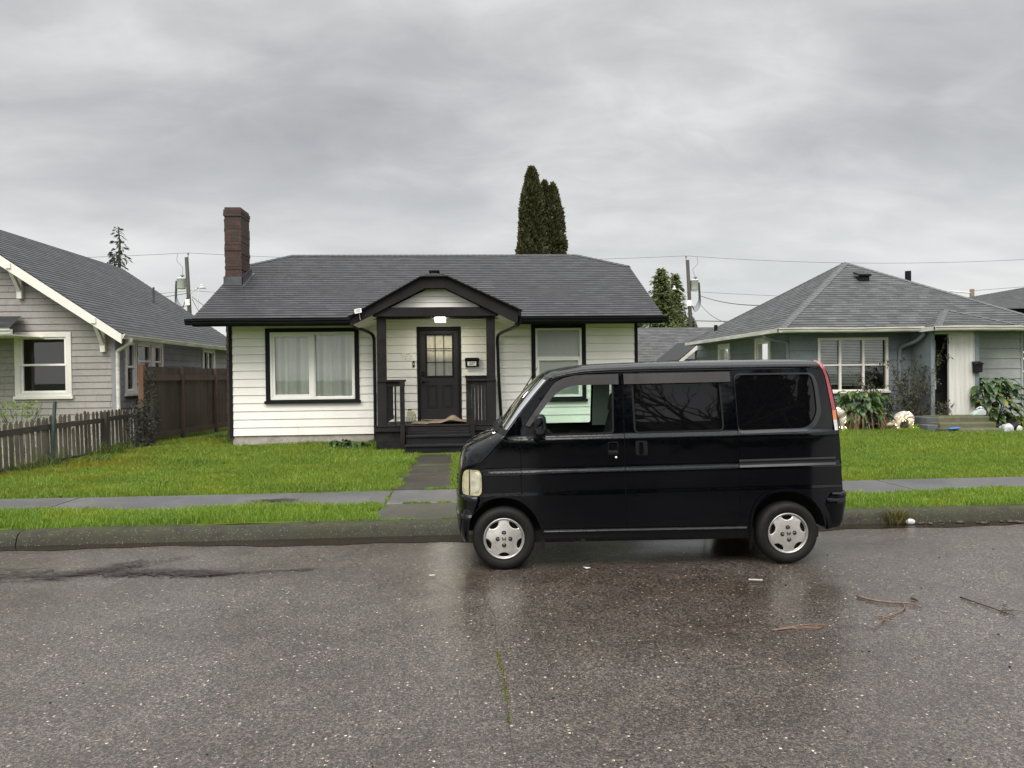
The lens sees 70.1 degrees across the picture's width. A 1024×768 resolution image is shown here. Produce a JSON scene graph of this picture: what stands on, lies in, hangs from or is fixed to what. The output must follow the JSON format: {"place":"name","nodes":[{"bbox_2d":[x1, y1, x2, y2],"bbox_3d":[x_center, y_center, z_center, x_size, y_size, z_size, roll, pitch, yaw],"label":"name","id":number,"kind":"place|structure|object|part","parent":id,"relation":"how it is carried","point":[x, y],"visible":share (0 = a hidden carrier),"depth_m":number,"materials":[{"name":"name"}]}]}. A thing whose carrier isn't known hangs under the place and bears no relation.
{"place":"outdoors","nodes":[
{"label":"outdoors","id":0,"kind":"place"},
{"bbox_2d":[0,230,226,446],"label":"gable house","id":1,"kind":"structure","parent":0,"point":[51,297],"depth_m":17.41,"materials":[{"name":"grey paint"}]},
{"bbox_2d":[13,332,73,399],"bbox_3d":[-11.006,-0.434,17.389,1.340,1.570,0.670,-1,1,-4],"label":"window","id":2,"kind":"structure","parent":1,"relation":"in","point":[42,366],"depth_m":17.47,"materials":[{"name":"beige paint"}]},
{"bbox_2d":[110,340,137,395],"bbox_3d":[-9.699,-0.402,18.030,0.670,1.400,0.720,-1,1,-4],"label":"window","id":3,"kind":"structure","parent":1,"relation":"in","point":[131,377],"depth_m":18.23,"materials":[{"name":"beige paint"}]},
{"bbox_2d":[137,341,152,382],"bbox_3d":[-9.750,-0.564,18.782,0.670,1.090,1.010,-1,1,-4],"label":"window","id":4,"kind":"structure","parent":1,"relation":"in","point":[144,349],"depth_m":19.16,"materials":[{"name":"beige paint"}]},
{"bbox_2d":[153,343,163,366],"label":"window","id":5,"kind":"structure","parent":1,"relation":"in","point":[158,361],"depth_m":19.80,"materials":[{"name":"beige paint"}]},
{"bbox_2d":[201,348,214,368],"bbox_3d":[-10.053,-0.560,23.497,0.670,1.190,1.180,-1,1,-4],"label":"window","id":6,"kind":"structure","parent":1,"relation":"in","point":[208,355],"depth_m":23.92,"materials":[{"name":"beige paint"}]},
{"bbox_2d":[406,409,415,421],"bbox_3d":[-2.271,0.709,16.436,0.220,0.292,0.120,-1,1,-4],"label":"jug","id":7,"kind":"object","parent":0,"point":[411,416],"visible":0.99,"depth_m":16.38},
{"bbox_2d":[390,454,453,490],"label":"garden path","id":8,"kind":"structure","parent":0,"point":[428,470],"depth_m":11.27,"materials":[{"name":"concrete"}]},
{"bbox_2d":[0,415,1023,498],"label":"lawn","id":9,"kind":"structure","parent":0,"point":[205,433],"depth_m":11.53,"materials":[{"name":"green plant"}]},
{"bbox_2d":[0,399,44,456],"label":"garden weed","id":10,"kind":"object","parent":9,"relation":"on","point":[3,413],"visible":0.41,"depth_m":14.97,"materials":[{"name":"green plant"}]},
{"bbox_2d":[50,401,56,460],"bbox_3d":[-8.504,0.957,13.514,0.051,1.279,0.259,-1,1,-10],"label":"stake","id":11,"kind":"object","parent":9,"relation":"on","point":[54,407],"visible":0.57,"depth_m":13.52,"materials":[{"name":"green paint"}]},
{"bbox_2d":[0,408,144,473],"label":"picket fence","id":12,"kind":"object","parent":9,"relation":"on","point":[103,420],"visible":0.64,"depth_m":14.11,"materials":[{"name":"grey wood"}]},
{"bbox_2d":[107,254,123,266],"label":"fir","id":13,"kind":"object","parent":9,"relation":"on","point":[115,262],"visible":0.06,"depth_m":59.86,"materials":[{"name":"green plant"}]},
{"bbox_2d":[3,431,232,471],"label":"long grass","id":14,"kind":"structure","parent":9,"relation":"on","point":[49,461],"depth_m":13.74,"materials":[{"name":"green plant"}]},
{"bbox_2d":[107,227,132,269],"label":"fir","id":15,"kind":"object","parent":9,"relation":"on","point":[119,253],"visible":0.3,"depth_m":57.93,"materials":[{"name":"green plant"}]},
{"bbox_2d":[125,398,157,447],"bbox_3d":[-8.261,0.894,16.276,0.716,1.189,0.699,-1,1,-4],"label":"dark shrub","id":16,"kind":"object","parent":9,"relation":"on","point":[138,433],"visible":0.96,"depth_m":16.23,"materials":[{"name":"green plant"}]},
{"bbox_2d":[141,370,160,443],"bbox_3d":[-8.641,0.547,17.433,0.473,1.813,0.435,-1,1,-21],"label":"ivy patch","id":17,"kind":"object","parent":9,"relation":"on","point":[156,407],"visible":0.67,"depth_m":17.41,"materials":[{"name":"green plant"}]},
{"bbox_2d":[138,364,227,438],"bbox_3d":[-8.713,0.560,20.559,0.130,2.120,6.409,-1,1,2],"label":"board fence","id":18,"kind":"object","parent":9,"relation":"on","point":[190,400],"visible":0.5,"depth_m":19.64,"materials":[{"name":"brown wood"}]},
{"bbox_2d":[175,253,205,313],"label":"utility pole","id":19,"kind":"object","parent":9,"relation":"on","point":[182,283],"visible":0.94,"depth_m":48.54,"materials":[{"name":"brown wood"}]},
{"bbox_2d":[106,253,178,256],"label":"power line","id":20,"kind":"object","parent":19,"relation":"attached to","point":[138,255],"visible":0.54,"depth_m":48.41,"materials":[{"name":"metal"}]},
{"bbox_2d":[197,253,673,258],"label":"power line","id":21,"kind":"object","parent":19,"relation":"attached to","point":[615,258],"visible":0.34,"depth_m":50.48,"materials":[{"name":"metal"}]},
{"bbox_2d":[197,279,199,311],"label":"antenna mast","id":22,"kind":"object","parent":9,"relation":"on","point":[198,297],"visible":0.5,"depth_m":47.70,"materials":[{"name":"metal"}]},
{"bbox_2d":[326,439,354,446],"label":"dandelion","id":23,"kind":"object","parent":9,"relation":"on","point":[334,443],"visible":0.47,"depth_m":15.64,"materials":[{"name":"green plant"}]},
{"bbox_2d":[341,441,370,448],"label":"dandelion","id":24,"kind":"object","parent":9,"relation":"on","point":[347,444],"visible":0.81,"depth_m":15.40,"materials":[{"name":"green plant"}]},
{"bbox_2d":[184,207,668,453],"bbox_3d":[-1.962,-1.405,19.307,10.385,5.810,10.013,-1,1,-4],"label":"bungalow","id":25,"kind":"object","parent":9,"relation":"on","point":[311,356],"visible":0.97,"depth_m":16.70,"materials":[{"name":"white paint"}]},
{"bbox_2d":[264,328,360,403],"bbox_3d":[-4.532,-0.418,16.687,2.150,1.705,0.405,-1,1,-4],"label":"window","id":26,"kind":"structure","parent":25,"relation":"in","point":[303,365],"depth_m":16.62,"materials":[{"name":"glass"}]},
{"bbox_2d":[354,308,361,319],"bbox_3d":[-3.105,-1.414,14.733,0.150,0.236,0.119,-1,1,-4],"label":"floodlight","id":27,"kind":"object","parent":25,"relation":"attached to","point":[358,311],"visible":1,"depth_m":14.71,"materials":[{"name":"white plastic"}]},
{"bbox_2d":[402,353,412,360],"bbox_3d":[-2.388,-0.626,16.686,0.255,0.180,0.007,-1,1,-4],"label":"wall sign","id":28,"kind":"object","parent":25,"relation":"attached to","point":[407,356],"visible":1,"depth_m":16.68,"materials":[{"name":"white plastic"}]},
{"bbox_2d":[411,415,465,423],"bbox_3d":[-1.578,0.763,15.958,1.204,0.176,0.897,-1,1,-4],"label":"door mat","id":29,"kind":"object","parent":25,"relation":"on","point":[454,417],"depth_m":15.70,"materials":[{"name":"brown fabric"}]},
{"bbox_2d":[420,330,458,419],"bbox_3d":[-1.674,-0.208,16.853,0.930,2.118,0.306,-1,1,-4],"label":"door","id":30,"kind":"structure","parent":25,"relation":"in","point":[438,349],"depth_m":16.79,"materials":[{"name":"grey paint"}]},
{"bbox_2d":[435,317,445,322],"bbox_3d":[-1.564,-1.425,15.919,0.230,0.154,0.220,-1,1,-4],"label":"porch light","id":31,"kind":"object","parent":25,"relation":"attached to","point":[440,319],"visible":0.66,"depth_m":15.81,"materials":[{"name":"white glass"}]},
{"bbox_2d":[465,358,478,366],"bbox_3d":[-0.916,-0.500,16.727,0.334,0.206,0.121,-1,1,-4],"label":"mailbox","id":32,"kind":"object","parent":25,"relation":"attached to","point":[471,362],"visible":1,"depth_m":16.68,"materials":[{"name":"black plastic"}]},
{"bbox_2d":[531,324,587,401],"bbox_3d":[1.076,-0.493,17.048,1.330,1.800,0.405,-1,1,-4],"label":"window","id":33,"kind":"structure","parent":25,"relation":"in","point":[553,346],"depth_m":16.95,"materials":[{"name":"glass"}]},
{"bbox_2d":[514,164,549,254],"bbox_3d":[0.759,-3.558,28.057,1.730,9.765,1.772,-1,1,-4],"label":"arborvitae","id":34,"kind":"object","parent":9,"relation":"on","point":[531,236],"visible":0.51,"depth_m":27.67,"materials":[{"name":"green plant"}]},
{"bbox_2d":[541,179,567,253],"bbox_3d":[1.565,-3.342,28.422,1.717,9.306,1.573,-1,1,-4],"label":"arborvitae","id":35,"kind":"object","parent":9,"relation":"on","point":[556,235],"visible":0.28,"depth_m":28.09,"materials":[{"name":"green plant"}]},
{"bbox_2d":[638,268,686,327],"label":"conifer","id":36,"kind":"object","parent":9,"relation":"on","point":[665,304],"visible":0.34,"depth_m":58.44,"materials":[{"name":"green plant"}]},
{"bbox_2d":[638,327,713,361],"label":"back building","id":37,"kind":"structure","parent":9,"relation":"on","point":[654,344],"depth_m":36.68,"materials":[{"name":"grey"}]},
{"bbox_2d":[656,342,696,360],"bbox_3d":[6.115,-0.207,28.703,2.504,2.920,3.500,-1,1,-4],"label":"lean to","id":38,"kind":"object","parent":9,"relation":"on","point":[679,352],"visible":0.27,"depth_m":28.24,"materials":[{"name":"grey"}]},
{"bbox_2d":[668,273,688,326],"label":"conifer","id":39,"kind":"object","parent":9,"relation":"on","point":[675,280],"visible":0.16,"depth_m":61.73,"materials":[{"name":"green plant"}]},
{"bbox_2d":[671,256,700,326],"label":"utility pole","id":40,"kind":"object","parent":9,"relation":"on","point":[693,285],"visible":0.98,"depth_m":50.73,"materials":[{"name":"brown wood"}]},
{"bbox_2d":[699,295,757,305],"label":"service drop","id":41,"kind":"object","parent":40,"relation":"attached to","point":[729,303],"visible":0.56,"depth_m":41.93,"materials":[{"name":"metal"}]},
{"bbox_2d":[691,291,771,295],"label":"power line","id":42,"kind":"object","parent":40,"relation":"attached to","point":[729,293],"visible":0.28,"depth_m":51.02,"materials":[{"name":"metal"}]},
{"bbox_2d":[694,256,1023,262],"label":"power line","id":43,"kind":"object","parent":40,"relation":"attached to","point":[833,262],"visible":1,"depth_m":51.44,"materials":[{"name":"metal"}]},
{"bbox_2d":[685,316,697,326],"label":"conifer","id":44,"kind":"object","parent":9,"relation":"on","point":[694,323],"visible":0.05,"depth_m":60.84,"materials":[{"name":"green plant"}]},
{"bbox_2d":[836,407,846,430],"bbox_3d":[7.982,0.900,18.264,0.870,0.636,0.426,-1,1,-4],"label":"lit animal","id":45,"kind":"object","parent":9,"relation":"on","point":[842,417],"visible":0.48,"depth_m":18.22},
{"bbox_2d":[685,262,1023,426],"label":"hip house","id":46,"kind":"structure","parent":9,"relation":"on","point":[838,322],"depth_m":19.59,"materials":[{"name":"grey paint"}]},
{"bbox_2d":[718,343,730,359],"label":"window","id":47,"kind":"structure","parent":46,"relation":"in","point":[723,349],"depth_m":24.29,"materials":[{"name":"beige paint"}]},
{"bbox_2d":[754,338,771,359],"bbox_3d":[7.532,-0.599,21.109,0.680,1.490,1.130,-1,1,-4],"label":"window","id":48,"kind":"structure","parent":46,"relation":"in","point":[762,347],"depth_m":21.20,"materials":[{"name":"beige paint"}]},
{"bbox_2d":[817,337,890,392],"bbox_3d":[9.079,-0.498,19.681,2.020,1.480,0.580,-1,1,-4],"label":"window","id":49,"kind":"structure","parent":46,"relation":"in","point":[838,356],"depth_m":19.54,"materials":[{"name":"beige paint"}]},
{"bbox_2d":[935,335,947,412],"bbox_3d":[11.349,-0.261,19.252,1.070,2.060,0.114,-1,1,-4],"label":"door","id":50,"kind":"structure","parent":46,"relation":"in","point":[940,389],"depth_m":19.26,"materials":[{"name":"grey paint"}]},
{"bbox_2d":[972,361,983,371],"bbox_3d":[11.949,-0.440,18.710,0.226,0.283,0.150,-1,1,-4],"label":"mailbox","id":51,"kind":"object","parent":46,"relation":"attached to","point":[977,366],"visible":1,"depth_m":18.67,"materials":[{"name":"black metal"}]},
{"bbox_2d":[835,390,895,431],"bbox_3d":[8.897,0.972,18.623,1.497,1.632,1.319,-1,1,13],"label":"leafy plant","id":52,"kind":"object","parent":9,"relation":"on","point":[869,409],"visible":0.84,"depth_m":18.32,"materials":[{"name":"green plant"}]},
{"bbox_2d":[846,370,897,426],"bbox_3d":[9.320,0.419,19.003,1.392,1.561,0.652,-1,1,-4],"label":"rose bush","id":53,"kind":"object","parent":9,"relation":"on","point":[876,390],"visible":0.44,"depth_m":18.95,"materials":[{"name":"green plant"}]},
{"bbox_2d":[887,411,914,428],"bbox_3d":[9.699,0.934,18.193,0.718,0.524,0.334,-1,1,-4],"label":"lit animal","id":54,"kind":"object","parent":9,"relation":"on","point":[906,416],"visible":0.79,"depth_m":18.14},
{"bbox_2d":[909,424,920,429],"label":"leafy weed","id":55,"kind":"object","parent":9,"relation":"on","point":[915,426],"visible":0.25,"depth_m":18.09,"materials":[{"name":"green plant"}]},
{"bbox_2d":[879,335,954,427],"bbox_3d":[10.423,-0.028,18.778,1.974,2.445,0.897,-1,1,6],"label":"rose bush","id":56,"kind":"object","parent":9,"relation":"on","point":[913,406],"visible":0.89,"depth_m":18.78,"materials":[{"name":"green plant"}]},
{"bbox_2d":[913,416,937,431],"bbox_3d":[10.261,1.094,18.175,0.505,0.540,1.070,-1,1,-4],"label":"step cheek","id":57,"kind":"object","parent":9,"relation":"on","point":[923,422],"visible":0.47,"depth_m":17.99,"materials":[{"name":"grey concrete"}]},
{"bbox_2d":[914,414,1003,432],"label":"entry steps","id":58,"kind":"structure","parent":9,"relation":"on","point":[969,423],"depth_m":17.70,"materials":[{"name":"concrete"}]},
{"bbox_2d":[970,406,985,415],"bbox_3d":[11.758,0.678,18.398,0.364,0.230,0.150,-1,1,-4],"label":"sack","id":59,"kind":"object","parent":58,"relation":"on","point":[980,411],"visible":1,"depth_m":18.33,"materials":[{"name":"white plastic"}]},
{"bbox_2d":[949,289,973,296],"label":"utility pole","id":60,"kind":"object","parent":9,"relation":"on","point":[971,292],"visible":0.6,"depth_m":46.85,"materials":[{"name":"paint"}]},
{"bbox_2d":[969,287,1023,366],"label":"neighbour house","id":61,"kind":"structure","parent":9,"relation":"on","point":[1013,299],"depth_m":29.62,"materials":[{"name":"grey"}]},
{"bbox_2d":[970,377,1023,425],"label":"leafy plant","id":62,"kind":"object","parent":9,"relation":"on","point":[998,390],"visible":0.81,"depth_m":18.55,"materials":[{"name":"green plant"}]},
{"bbox_2d":[1001,423,1013,431],"bbox_3d":[11.747,1.085,17.303,0.275,0.317,0.236,-1,1,17],"label":"sack","id":63,"kind":"object","parent":9,"relation":"on","point":[1008,427],"visible":0.52,"depth_m":17.22,"materials":[{"name":"white plastic"}]},
{"bbox_2d":[1001,415,1023,425],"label":"leafy weed","id":64,"kind":"object","parent":9,"relation":"on","point":[1021,422],"visible":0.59,"depth_m":18.82,"materials":[{"name":"green plant"}]},
{"bbox_2d":[1010,422,1022,430],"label":"garden globe","id":65,"kind":"object","parent":9,"relation":"on","point":[1017,426],"visible":0.56,"depth_m":17.50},
{"bbox_2d":[0,484,1023,529],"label":"verge","id":66,"kind":"structure","parent":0,"point":[263,521],"depth_m":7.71,"materials":[{"name":"green plant"}]},
{"bbox_2d":[359,452,456,519],"bbox_3d":[-0.867,1.363,10.937,2.212,0.077,6.466,-1,1,-4],"label":"joint moss","id":67,"kind":"object","parent":66,"relation":"on","point":[387,498],"visible":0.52,"depth_m":8.74,"materials":[{"name":"green plant"}]},
{"bbox_2d":[0,523,1023,767],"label":"road","id":68,"kind":"structure","parent":0,"point":[648,653],"depth_m":4.25,"materials":[{"name":"grey asphalt"}]},
{"bbox_2d":[0,555,317,580],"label":"leaf litter","id":69,"kind":"object","parent":68,"relation":"on","point":[196,572],"visible":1,"depth_m":6.18,"materials":[{"name":"brown plant"}]},
{"bbox_2d":[474,563,516,767],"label":"road seam","id":70,"kind":"object","parent":68,"relation":"on","point":[503,675],"visible":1,"depth_m":3.92,"materials":[{"name":"black asphalt"}]},
{"bbox_2d":[494,651,510,722],"bbox_3d":[-0.001,1.590,3.326,0.054,0.008,2.004,-1,1,-5],"label":"seam moss","id":71,"kind":"object","parent":68,"relation":"on","point":[502,669],"visible":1,"depth_m":3.93,"materials":[{"name":"green plant"}]},
{"bbox_2d":[0,504,1023,546],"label":"kerb","id":72,"kind":"structure","parent":68,"relation":"on","point":[193,533],"depth_m":7.47,"materials":[{"name":"grey concrete"}]},
{"bbox_2d":[880,502,918,524],"bbox_3d":[4.107,1.384,7.785,0.458,0.209,0.478,-1,1,-34],"label":"kerb weed","id":73,"kind":"object","parent":72,"relation":"on","point":[898,516],"visible":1,"depth_m":7.78,"materials":[{"name":"green plant"}]},
{"bbox_2d":[0,520,1023,550],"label":"gutter","id":74,"kind":"object","parent":68,"relation":"on","point":[347,541],"visible":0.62,"depth_m":7.30,"materials":[{"name":"concrete"}]},
{"bbox_2d":[18,552,1010,767],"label":"grit","id":75,"kind":"object","parent":68,"relation":"on","point":[949,759],"visible":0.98,"depth_m":4.01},
{"bbox_2d":[456,359,846,568],"bbox_3d":[1.194,0.665,6.876,3.432,1.758,1.674,-1,1,-2],"label":"van","id":76,"kind":"object","parent":68,"relation":"on","point":[704,449],"visible":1,"depth_m":6.20,"materials":[{"name":"black paint"}]},
{"bbox_3d":[0.555,0.561,6.217,0.968,1.302,0.166,-1,1,-2],"label":"front door","id":77,"kind":"part","parent":76,"relation":"part of","materials":[{"name":"black paint"}]},
{"bbox_3d":[0.514,0.548,7.490,0.968,1.302,0.166,-1,1,-2],"label":"front door","id":78,"kind":"part","parent":76,"relation":"part of","materials":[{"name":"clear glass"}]},
{"bbox_3d":[1.442,0.547,6.225,0.979,1.309,0.124,-1,1,-2],"label":"sliding door","id":79,"kind":"part","parent":76,"relation":"part of","materials":[{"name":"black paint"}]},
{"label":"quarter window","id":80,"kind":"part","parent":76,"relation":"part of","materials":[{"name":"black glass"}]},
{"bbox_3d":[2.290,0.161,6.259,0.750,0.517,0.093,-1,1,-3],"label":"window frame","id":81,"kind":"part","parent":76,"relation":"part of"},
{"bbox_2d":[771,624,830,630],"bbox_3d":[1.845,1.551,4.657,0.417,0.007,0.096,-1,1,-4],"label":"twig bundle","id":82,"kind":"object","parent":68,"relation":"on","point":[793,627],"visible":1,"depth_m":4.65,"materials":[{"name":"brown wood"}]},
{"bbox_2d":[856,595,921,628],"bbox_3d":[2.569,1.535,4.882,0.391,0.016,0.712,-1,1,18],"label":"branch","id":83,"kind":"object","parent":68,"relation":"on","point":[876,600],"visible":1,"depth_m":5.09,"materials":[{"name":"brown wood"}]},
{"bbox_2d":[906,519,914,524],"bbox_3d":[4.239,1.467,7.769,0.108,0.068,0.072,-1,1,-4],"label":"plastic cup","id":84,"kind":"object","parent":68,"relation":"on","point":[910,521],"visible":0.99,"depth_m":7.74,"materials":[{"name":"white plastic"}]},
{"bbox_2d":[917,520,1023,524],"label":"gutter stones","id":85,"kind":"object","parent":68,"relation":"on","point":[1007,521],"visible":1,"depth_m":7.77,"materials":[{"name":"grey stone"}]},
{"bbox_2d":[960,596,1022,615],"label":"branch","id":86,"kind":"object","parent":68,"relation":"on","point":[1002,610],"visible":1,"depth_m":4.96,"materials":[{"name":"brown wood"}]},
{"bbox_2d":[0,477,1023,511],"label":"sidewalk","id":87,"kind":"structure","parent":0,"point":[402,496],"depth_m":9.30,"materials":[{"name":"concrete"}]},
{"bbox_2d":[244,497,301,501],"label":"leaf litter","id":88,"kind":"object","parent":87,"relation":"on","point":[267,500],"visible":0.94,"depth_m":8.98,"materials":[{"name":"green plant"}]},
{"bbox_2d":[0,0,1023,363],"label":"sky","id":89,"kind":"structure","parent":0,"point":[884,136],"materials":[{"name":"grey"}]},
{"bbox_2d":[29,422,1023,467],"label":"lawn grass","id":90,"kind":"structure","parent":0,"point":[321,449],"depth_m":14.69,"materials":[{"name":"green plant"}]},
{"label":"ground","id":91,"kind":"structure","parent":0,"visible":0},
{"bbox_2d":[374,503,456,519],"bbox_3d":[-0.533,1.496,8.269,1.940,0.148,0.972,-1,1,-4],"label":"kerb apron","id":92,"kind":"object","parent":91,"relation":"on","point":[426,511],"visible":0.22,"depth_m":8.20,"materials":[{"name":"concrete"}]}
]}

